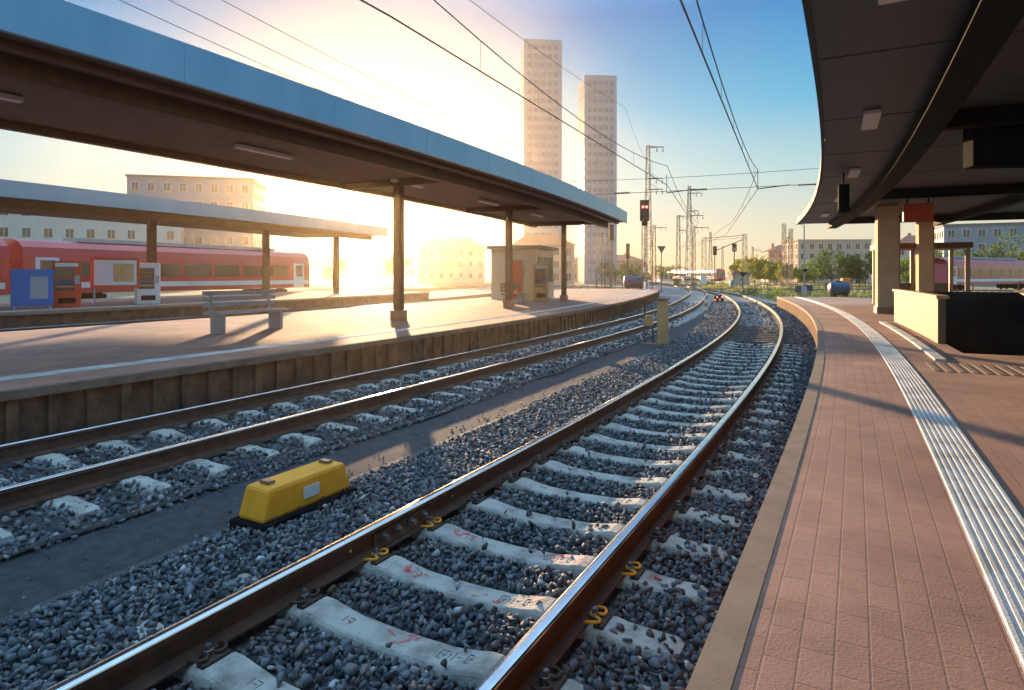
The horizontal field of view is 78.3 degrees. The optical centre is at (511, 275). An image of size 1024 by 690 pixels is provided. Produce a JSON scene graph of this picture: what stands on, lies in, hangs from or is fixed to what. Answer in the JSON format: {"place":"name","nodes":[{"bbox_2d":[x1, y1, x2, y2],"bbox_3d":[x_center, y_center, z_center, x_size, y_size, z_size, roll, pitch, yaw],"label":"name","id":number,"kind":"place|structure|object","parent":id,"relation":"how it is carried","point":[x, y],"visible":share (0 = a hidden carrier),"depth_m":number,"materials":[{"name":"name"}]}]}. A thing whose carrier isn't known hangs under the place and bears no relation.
{"place":"outdoors","nodes":[
{"label":"outdoors","id":0,"kind":"place"},
{"bbox_2d":[119,0,582,226],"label":"feeder wire","id":1,"kind":"object","parent":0,"point":[221,46],"visible":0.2,"depth_m":19.99,"materials":[{"name":"black metal"}]},
{"bbox_2d":[0,304,711,617],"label":"path","id":2,"kind":"structure","parent":0,"point":[62,570],"depth_m":4.98,"materials":[{"name":"grey concrete"}]},
{"bbox_2d":[640,302,654,345],"bbox_3d":[3.783,1.320,17.379,0.400,1.200,0.300,0,0,25],"label":"terminal box","id":3,"kind":"object","parent":2,"relation":"on","point":[648,320],"visible":0.92,"depth_m":17.32,"materials":[{"name":"paint"}]},
{"bbox_2d":[702,299,707,318],"bbox_3d":[8.638,1.490,28.000,0.400,0.860,0.400,0,0,0],"label":"marker post","id":4,"kind":"object","parent":2,"relation":"on","point":[705,308],"visible":0.92,"depth_m":27.95,"materials":[{"name":"white metal"}]},
{"bbox_2d":[416,236,485,282],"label":"apartment house","id":5,"kind":"structure","parent":0,"point":[450,260],"depth_m":186.28,"materials":[{"name":"beige paint"}]},
{"bbox_2d":[429,286,588,298],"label":"yard ballast","id":6,"kind":"structure","parent":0,"point":[460,292],"depth_m":75.16,"materials":[{"name":"grey gravel"}]},
{"bbox_2d":[0,285,560,331],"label":"railway track","id":7,"kind":"structure","parent":6,"relation":"on","point":[256,313],"depth_m":29.61,"materials":[{"name":"metal"}]},
{"bbox_2d":[0,277,1023,325],"bbox_3d":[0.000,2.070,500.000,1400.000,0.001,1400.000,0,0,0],"label":"ground","id":8,"kind":"structure","parent":0,"point":[357,284],"depth_m":120.36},
{"bbox_2d":[0,213,184,243],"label":"apartment house","id":9,"kind":"structure","parent":8,"relation":"on","point":[19,226],"depth_m":106.13,"materials":[{"name":"white paint"}]},
{"bbox_2d":[0,227,8,236],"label":"window","id":10,"kind":"structure","parent":9,"relation":"in","point":[4,231],"depth_m":102.47,"materials":[{"name":"white paint"}]},
{"bbox_2d":[22,227,30,237],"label":"window","id":11,"kind":"structure","parent":9,"relation":"in","point":[26,231],"depth_m":103.55,"materials":[{"name":"grey glass"}]},
{"bbox_2d":[44,228,52,237],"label":"window","id":12,"kind":"structure","parent":9,"relation":"in","point":[48,232],"depth_m":104.70,"materials":[{"name":"white paint"}]},
{"bbox_2d":[65,228,73,237],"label":"window","id":13,"kind":"structure","parent":9,"relation":"in","point":[69,232],"depth_m":105.78,"materials":[{"name":"grey glass"}]},
{"bbox_2d":[86,229,94,238],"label":"window","id":14,"kind":"structure","parent":9,"relation":"in","point":[90,233],"depth_m":106.89,"materials":[{"name":"white paint"}]},
{"bbox_2d":[107,229,115,238],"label":"window","id":15,"kind":"structure","parent":9,"relation":"in","point":[111,233],"depth_m":108.07,"materials":[{"name":"grey glass"}]},
{"bbox_2d":[127,230,135,238],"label":"window","id":16,"kind":"structure","parent":9,"relation":"in","point":[131,234],"depth_m":109.16,"materials":[{"name":"white paint"}]},
{"bbox_2d":[125,174,266,247],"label":"apartment house","id":17,"kind":"structure","parent":8,"relation":"on","point":[247,193],"depth_m":119.83,"materials":[{"name":"paint"}]},
{"bbox_2d":[0,179,429,328],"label":"platform","id":18,"kind":"structure","parent":8,"relation":"on","point":[36,199],"depth_m":28.64,"materials":[{"name":"grey concrete"}]},
{"bbox_2d":[10,269,53,309],"bbox_3d":[-18.194,0.515,23.846,1.300,1.530,0.119,0,0,-38],"label":"notice board","id":19,"kind":"object","parent":18,"relation":"on","point":[31,287],"visible":0.99,"depth_m":23.80,"materials":[{"name":"blue metal"}]},
{"bbox_2d":[52,261,80,307],"bbox_3d":[-17.927,0.345,25.312,0.950,1.850,0.767,0,0,-36],"label":"vending machine","id":20,"kind":"object","parent":18,"relation":"on","point":[67,284],"visible":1,"depth_m":25.02,"materials":[{"name":"red metal"}]},
{"bbox_2d":[90,257,139,305],"bbox_3d":[-16.960,0.250,26.894,1.800,2.060,0.119,0,0,-36],"label":"notice board","id":21,"kind":"object","parent":18,"relation":"on","point":[111,272],"visible":0.94,"depth_m":26.83,"materials":[{"name":"white paint"}]},
{"bbox_2d":[134,263,159,303],"bbox_3d":[-16.485,0.345,28.424,0.950,1.850,0.767,0,0,-36],"label":"vending machine","id":22,"kind":"object","parent":18,"relation":"on","point":[148,291],"visible":0.71,"depth_m":28.14,"materials":[{"name":"white paint"}]},
{"bbox_2d":[0,0,659,443],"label":"platform","id":23,"kind":"structure","parent":8,"relation":"on","point":[69,71],"depth_m":11.47,"materials":[{"name":"grey concrete"}]},
{"bbox_2d":[202,289,288,333],"bbox_3d":[-6.118,0.805,14.541,0.490,0.930,2.000,0,0,27],"label":"bench","id":24,"kind":"object","parent":23,"relation":"on","point":[218,321],"visible":1,"depth_m":14.43,"materials":[{"name":"grey paint"}]},
{"bbox_2d":[500,283,526,302],"bbox_3d":[0.079,0.805,28.170,0.490,0.930,2.000,0,0,21],"label":"bench","id":25,"kind":"object","parent":23,"relation":"on","point":[520,297],"visible":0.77,"depth_m":28.81,"materials":[{"name":"grey paint"}]},
{"bbox_2d":[486,245,557,298],"bbox_3d":[0.652,-0.175,35.457,3.000,2.890,3.800,0,0,19],"label":"kiosk","id":26,"kind":"object","parent":23,"relation":"on","point":[523,255],"visible":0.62,"depth_m":34.06,"materials":[{"name":"beige concrete"}]},
{"bbox_2d":[513,260,521,298],"bbox_3d":[0.091,0.220,33.837,0.950,2.100,0.030,0,0,19],"label":"door","id":27,"kind":"structure","parent":26,"relation":"in","point":[517,264],"depth_m":33.75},
{"bbox_2d":[549,258,552,281],"bbox_3d":[2.218,-0.330,35.973,0.030,1.400,0.850,0,0,19],"label":"window","id":28,"kind":"structure","parent":26,"relation":"in","point":[550,259],"depth_m":35.97,"materials":[{"name":"grey glass"}]},
{"bbox_2d":[525,264,547,300],"bbox_3d":[1.244,0.345,31.728,0.950,1.850,0.767,0,0,-36],"label":"vending machine","id":29,"kind":"object","parent":23,"relation":"on","point":[536,282],"visible":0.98,"depth_m":31.43,"materials":[{"name":"beige metal"}]},
{"bbox_2d":[623,275,643,288],"bbox_3d":[11.800,0.583,61.000,1.950,1.375,1.280,0,0,0],"label":"grit bin","id":30,"kind":"object","parent":23,"relation":"on","point":[631,281],"visible":0.77,"depth_m":60.50,"materials":[{"name":"black"}]},
{"bbox_2d":[640,200,648,288],"bbox_3d":[12.645,-2.800,60.000,0.860,8.840,0.700,0,0,0],"label":"signal","id":31,"kind":"object","parent":23,"relation":"on","point":[644,212],"visible":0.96,"depth_m":59.88,"materials":[{"name":"paint"}]},
{"bbox_2d":[313,254,352,286],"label":"tree","id":32,"kind":"object","parent":8,"relation":"on","point":[341,267],"visible":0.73,"depth_m":119.13,"materials":[{"name":"green plant"}]},
{"bbox_2d":[0,288,713,540],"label":"railway track","id":33,"kind":"structure","parent":8,"relation":"on","point":[57,489],"depth_m":7.61,"materials":[{"name":"metal"}]},
{"bbox_2d":[371,252,416,279],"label":"tree","id":34,"kind":"object","parent":8,"relation":"on","point":[388,264],"visible":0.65,"depth_m":129.19,"materials":[{"name":"green plant"}]},
{"bbox_2d":[3,281,802,689],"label":"railway track","id":35,"kind":"structure","parent":8,"relation":"on","point":[187,649],"depth_m":3.86,"materials":[{"name":"metal"}]},
{"bbox_2d":[0,301,816,689],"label":"ballast stones","id":36,"kind":"object","parent":8,"relation":"on","point":[490,441],"visible":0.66,"depth_m":4.55,"materials":[{"name":"grey gravel"}]},
{"bbox_2d":[230,458,381,534],"bbox_3d":[-1.361,1.741,5.709,0.360,0.372,2.502,0,0,29],"label":"trackside box","id":37,"kind":"object","parent":36,"relation":"on","point":[275,501],"visible":0.88,"depth_m":4.84,"materials":[{"name":"yellow paint"}]},
{"bbox_2d":[0,333,656,560],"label":"cable","id":38,"kind":"object","parent":36,"relation":"on","point":[62,537],"visible":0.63,"depth_m":5.68,"materials":[{"name":"rubber"}]},
{"bbox_2d":[581,501,717,684],"bbox_3d":[0.940,1.850,3.855,0.192,0.041,3.307,0,0,33],"label":"cable","id":39,"kind":"object","parent":36,"relation":"on","point":[629,600],"visible":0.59,"depth_m":3.64,"materials":[{"name":"rubber"}]},
{"bbox_2d":[655,298,669,346],"bbox_3d":[4.052,1.270,16.900,0.340,1.320,0.300,0,0,25],"label":"trackside cabinet","id":40,"kind":"object","parent":36,"relation":"on","point":[662,321],"visible":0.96,"depth_m":16.79,"materials":[{"name":"metal"}]},
{"bbox_2d":[711,291,724,302],"bbox_3d":[14.447,1.490,44.000,0.850,0.800,0.400,0,0,0],"label":"dwarf signal","id":41,"kind":"object","parent":36,"relation":"on","point":[718,297],"visible":0.91,"depth_m":43.87,"materials":[{"name":"black metal"}]},
{"bbox_2d":[388,285,485,291],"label":"railway track","id":42,"kind":"structure","parent":8,"relation":"on","point":[436,288],"depth_m":90.39,"materials":[{"name":"metal"}]},
{"bbox_2d":[0,238,309,298],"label":"regional train","id":43,"kind":"object","parent":42,"relation":"on","point":[183,267],"visible":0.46,"depth_m":42.13,"materials":[{"name":"red metal"}]},
{"bbox_2d":[594,225,608,288],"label":"catenary mast","id":44,"kind":"object","parent":8,"relation":"on","point":[598,287],"visible":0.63,"depth_m":83.88,"materials":[{"name":"metal"}]},
{"bbox_2d":[169,0,517,162],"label":"feeder wire","id":45,"kind":"object","parent":44,"relation":"attached to","point":[321,73],"visible":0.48,"depth_m":23.11,"materials":[{"name":"black metal"}]},
{"bbox_2d":[222,0,541,171],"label":"feeder wire","id":46,"kind":"object","parent":44,"relation":"attached to","point":[360,72],"visible":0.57,"depth_m":24.13,"materials":[{"name":"black metal"}]},
{"bbox_2d":[595,223,610,288],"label":"catenary mast","id":47,"kind":"object","parent":8,"relation":"on","point":[609,283],"visible":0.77,"depth_m":91.71,"materials":[{"name":"metal"}]},
{"bbox_2d":[574,253,645,282],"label":"apartment house","id":48,"kind":"structure","parent":8,"relation":"on","point":[632,260],"depth_m":180.00,"materials":[{"name":"beige paint"}]},
{"bbox_2d":[609,225,613,288],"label":"signal","id":49,"kind":"object","parent":8,"relation":"on","point":[611,232],"visible":0.86,"depth_m":78.00,"materials":[{"name":"paint"}]},
{"bbox_2d":[597,261,634,286],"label":"tree","id":50,"kind":"object","parent":8,"relation":"on","point":[619,273],"visible":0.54,"depth_m":114.27,"materials":[{"name":"green plant"}]},
{"bbox_2d":[626,244,629,274],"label":"signal","id":51,"kind":"object","parent":8,"relation":"on","point":[627,251],"visible":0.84,"depth_m":79.89,"materials":[{"name":"paint"}]},
{"bbox_2d":[621,262,650,280],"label":"tree","id":52,"kind":"object","parent":8,"relation":"on","point":[631,272],"visible":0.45,"depth_m":108.81,"materials":[{"name":"green plant"}]},
{"bbox_2d":[643,145,663,288],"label":"catenary mast","id":53,"kind":"object","parent":8,"relation":"on","point":[649,195],"visible":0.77,"depth_m":74.96,"materials":[{"name":"metal"}]},
{"bbox_2d":[470,0,646,161],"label":"feeder wire","id":54,"kind":"object","parent":53,"relation":"attached to","point":[549,58],"visible":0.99,"depth_m":24.89,"materials":[{"name":"black metal"}]},
{"bbox_2d":[651,225,666,284],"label":"catenary mast","id":55,"kind":"object","parent":8,"relation":"on","point":[655,277],"visible":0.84,"depth_m":129.96,"materials":[{"name":"metal"}]},
{"bbox_2d":[657,246,665,291],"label":"triangle sign","id":56,"kind":"object","parent":8,"relation":"on","point":[661,248],"visible":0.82,"depth_m":70.00,"materials":[{"name":"metal"}]},
{"bbox_2d":[651,265,675,281],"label":"tree","id":57,"kind":"object","parent":8,"relation":"on","point":[665,274],"visible":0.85,"depth_m":198.89,"materials":[{"name":"green plant"}]},
{"bbox_2d":[657,272,672,281],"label":"hut","id":58,"kind":"object","parent":8,"relation":"on","point":[668,279],"visible":0.44,"depth_m":216.00,"materials":[{"name":"white paint"}]},
{"bbox_2d":[676,215,686,284],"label":"catenary mast","id":59,"kind":"object","parent":8,"relation":"on","point":[679,245],"visible":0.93,"depth_m":119.97,"materials":[{"name":"metal"}]},
{"bbox_2d":[683,186,703,286],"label":"catenary mast","id":60,"kind":"object","parent":8,"relation":"on","point":[687,231],"visible":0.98,"depth_m":104.96,"materials":[{"name":"metal"}]},
{"bbox_2d":[691,226,708,284],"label":"catenary mast","id":61,"kind":"object","parent":8,"relation":"on","point":[695,283],"visible":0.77,"depth_m":134.76,"materials":[{"name":"metal"}]},
{"bbox_2d":[629,282,776,303],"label":"ballast","id":62,"kind":"structure","parent":8,"relation":"on","point":[673,294],"depth_m":63.16,"materials":[{"name":"grey gravel"}]},
{"bbox_2d":[701,239,707,283],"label":"catenary mast","id":63,"kind":"object","parent":8,"relation":"on","point":[702,270],"visible":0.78,"depth_m":149.54,"materials":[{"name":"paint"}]},
{"bbox_2d":[707,232,713,284],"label":"catenary mast","id":64,"kind":"object","parent":8,"relation":"on","point":[709,264],"visible":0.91,"depth_m":139.80,"materials":[{"name":"metal"}]},
{"bbox_2d":[728,258,748,272],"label":"tree","id":65,"kind":"object","parent":8,"relation":"on","point":[731,268],"visible":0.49,"depth_m":148.79,"materials":[{"name":"green plant"}]},
{"bbox_2d":[728,273,750,286],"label":"hut","id":66,"kind":"object","parent":8,"relation":"on","point":[738,279],"visible":0.73,"depth_m":118.67,"materials":[{"name":"white paint"}]},
{"bbox_2d":[742,234,747,272],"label":"catenary mast","id":67,"kind":"object","parent":8,"relation":"on","point":[743,257],"visible":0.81,"depth_m":129.60,"materials":[{"name":"metal"}]},
{"bbox_2d":[737,255,767,271],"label":"tree","id":68,"kind":"object","parent":8,"relation":"on","point":[752,262],"visible":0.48,"depth_m":138.86,"materials":[{"name":"green plant"}]},
{"bbox_2d":[715,281,794,290],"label":"railway track","id":69,"kind":"structure","parent":8,"relation":"on","point":[771,286],"depth_m":106.73,"materials":[{"name":"metal"}]},
{"bbox_2d":[668,268,724,281],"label":"regional train","id":70,"kind":"object","parent":69,"relation":"on","point":[719,275],"visible":0.66,"depth_m":198.04,"materials":[{"name":"white paint"}]},
{"bbox_2d":[748,258,773,283],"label":"tree","id":71,"kind":"object","parent":8,"relation":"on","point":[757,275],"visible":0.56,"depth_m":135.26,"materials":[{"name":"green plant"}]},
{"bbox_2d":[763,261,783,283],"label":"tree","id":72,"kind":"object","parent":8,"relation":"on","point":[769,268],"visible":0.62,"depth_m":129.29,"materials":[{"name":"green plant"}]},
{"bbox_2d":[781,224,788,285],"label":"catenary mast","id":73,"kind":"object","parent":8,"relation":"on","point":[784,228],"visible":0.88,"depth_m":99.94,"materials":[{"name":"metal"}]},
{"bbox_2d":[774,263,795,281],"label":"tree","id":74,"kind":"object","parent":8,"relation":"on","point":[778,274],"visible":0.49,"depth_m":121.16,"materials":[{"name":"green plant"}]},
{"bbox_2d":[753,282,825,288],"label":"fence","id":75,"kind":"object","parent":8,"relation":"on","point":[780,284],"visible":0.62,"depth_m":93.43,"materials":[{"name":"metal"}]},
{"bbox_2d":[786,229,793,286],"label":"catenary mast","id":76,"kind":"object","parent":8,"relation":"on","point":[791,257],"visible":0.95,"depth_m":95.18,"materials":[{"name":"metal"}]},
{"bbox_2d":[790,266,805,284],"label":"tree","id":77,"kind":"object","parent":8,"relation":"on","point":[796,272],"visible":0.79,"depth_m":111.51,"materials":[{"name":"green plant"}]},
{"bbox_2d":[795,224,806,294],"bbox_3d":[28.508,-1.550,61.962,1.035,7.199,0.425,0,0,0],"label":"lamp post","id":78,"kind":"object","parent":8,"relation":"on","point":[804,288],"visible":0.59,"depth_m":61.94,"materials":[{"name":"grey metal"}]},
{"bbox_2d":[800,260,825,281],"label":"tree","id":79,"kind":"object","parent":8,"relation":"on","point":[809,276],"visible":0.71,"depth_m":109.65,"materials":[{"name":"green plant"}]},
{"bbox_2d":[810,247,850,281],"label":"tree","id":80,"kind":"object","parent":8,"relation":"on","point":[823,265],"visible":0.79,"depth_m":104.26,"materials":[{"name":"green plant"}]},
{"bbox_2d":[836,254,868,286],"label":"tree","id":81,"kind":"object","parent":8,"relation":"on","point":[853,273],"visible":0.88,"depth_m":99.15,"materials":[{"name":"green plant"}]},
{"bbox_2d":[692,288,1013,291],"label":"railway track","id":82,"kind":"structure","parent":8,"relation":"on","point":[770,289],"depth_m":78.29,"materials":[{"name":"metal"}]},
{"bbox_2d":[935,256,1023,290],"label":"regional train","id":83,"kind":"object","parent":82,"relation":"on","point":[1005,273],"visible":0.66,"depth_m":73.81,"materials":[{"name":"red metal"}]},
{"bbox_2d":[845,250,871,287],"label":"tree","id":84,"kind":"object","parent":8,"relation":"on","point":[857,261],"visible":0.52,"depth_m":97.84,"materials":[{"name":"green plant"}]},
{"bbox_2d":[900,257,915,282],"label":"tree","id":85,"kind":"object","parent":8,"relation":"on","point":[904,266],"visible":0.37,"depth_m":94.73,"materials":[{"name":"green plant"}]},
{"bbox_2d":[944,244,995,288],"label":"tree","id":86,"kind":"object","parent":8,"relation":"on","point":[978,251],"visible":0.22,"depth_m":95.49,"materials":[{"name":"green plant"}]},
{"bbox_2d":[935,222,1023,285],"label":"apartment house","id":87,"kind":"structure","parent":8,"relation":"on","point":[978,235],"depth_m":123.95,"materials":[{"name":"paint"}]},
{"bbox_2d":[987,231,1023,289],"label":"tree","id":88,"kind":"object","parent":8,"relation":"on","point":[1019,257],"visible":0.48,"depth_m":92.35,"materials":[{"name":"green plant"}]},
{"bbox_2d":[0,0,1023,276],"label":"sky","id":89,"kind":"structure","parent":0,"point":[668,93],"materials":[{"name":"blue"}]},
{"bbox_2d":[521,38,561,237],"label":"tower block","id":90,"kind":"structure","parent":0,"point":[541,138],"depth_m":150.02,"materials":[{"name":"concrete"}]},
{"bbox_2d":[513,232,574,284],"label":"apartment house","id":91,"kind":"structure","parent":0,"point":[554,240],"depth_m":133.25,"materials":[{"name":"beige paint"}]},
{"bbox_2d":[578,74,616,283],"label":"tower block","id":92,"kind":"structure","parent":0,"point":[597,110],"depth_m":151.99,"materials":[{"name":"concrete"}]},
{"bbox_2d":[565,168,817,194],"bbox_3d":[8.792,-4.369,28.660,22.501,1.081,0.124,0,0,20],"label":"head span","id":93,"kind":"object","parent":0,"point":[703,189],"visible":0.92,"depth_m":28.76,"materials":[{"name":"black metal"}]},
{"bbox_2d":[360,0,698,249],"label":"overhead line","id":94,"kind":"object","parent":93,"relation":"hanging from","point":[390,16],"visible":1,"depth_m":14.08,"materials":[{"name":"black metal"}]},
{"bbox_2d":[679,0,757,250],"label":"overhead line","id":95,"kind":"object","parent":93,"relation":"hanging from","point":[690,24],"visible":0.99,"depth_m":13.22,"materials":[{"name":"black metal"}]},
{"bbox_2d":[761,243,781,281],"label":"apartment house","id":96,"kind":"structure","parent":0,"point":[773,253],"depth_m":193.81,"materials":[{"name":"beige paint"}]},
{"bbox_2d":[699,281,871,300],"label":"grass","id":97,"kind":"structure","parent":0,"point":[774,296],"depth_m":68.00,"materials":[{"name":"green plant"}]},
{"bbox_2d":[781,239,871,282],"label":"apartment house","id":98,"kind":"structure","parent":0,"point":[813,247],"depth_m":172.11,"materials":[{"name":"white paint"}]},
{"bbox_2d":[686,0,1023,689],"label":"platform","id":99,"kind":"structure","parent":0,"point":[883,548],"depth_m":4.80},
{"bbox_2d":[828,281,850,296],"bbox_3d":[19.770,0.792,38.000,1.150,0.955,0.860,0,0,0],"label":"tank","id":100,"kind":"object","parent":99,"relation":"on","point":[839,288],"visible":1,"depth_m":37.70,"materials":[{"name":"black"}]},
{"bbox_2d":[838,173,849,212],"bbox_3d":[7.594,-1.900,14.400,0.220,0.900,0.500,0,0,25],"label":"platform monitor","id":101,"kind":"object","parent":99,"relation":"hanging from","point":[843,198],"visible":1,"depth_m":14.18,"materials":[{"name":"black plastic"}]},
{"bbox_2d":[879,321,945,360],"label":"tactile strip","id":102,"kind":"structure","parent":99,"relation":"on","point":[931,353],"depth_m":11.49,"materials":[{"name":"stone"}]},
{"bbox_2d":[902,198,933,221],"bbox_3d":[11.750,-1.960,18.200,0.780,0.780,0.120,0,0,12],"label":"hanging sign","id":103,"kind":"object","parent":99,"relation":"hanging from","point":[916,212],"visible":0.87,"depth_m":18.15,"materials":[{"name":"red metal"}]},
{"bbox_2d":[870,242,972,303],"bbox_3d":[17.200,-0.030,26.600,3.200,2.620,2.400,0,0,20],"label":"waiting shelter","id":104,"kind":"object","parent":99,"relation":"on","point":[945,287],"visible":0.35,"depth_m":27.03,"materials":[{"name":"metal"}]},
{"bbox_2d":[892,281,1023,355],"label":"stairwell wall","id":105,"kind":"structure","parent":99,"relation":"on","point":[928,314],"depth_m":16.38,"materials":[{"name":"concrete"}]},
{"bbox_2d":[963,124,1023,168],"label":"departure display","id":106,"kind":"object","parent":99,"relation":"hanging from","point":[993,147],"visible":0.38,"depth_m":8.96,"materials":[{"name":"black"}]},
{"bbox_2d":[900,233,915,282],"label":"apartment house","id":107,"kind":"structure","parent":0,"point":[909,238],"depth_m":143.58,"materials":[{"name":"beige paint"}]},
{"bbox_2d":[925,361,1023,375],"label":"tactile field","id":108,"kind":"structure","parent":0,"point":[946,368],"depth_m":8.57,"materials":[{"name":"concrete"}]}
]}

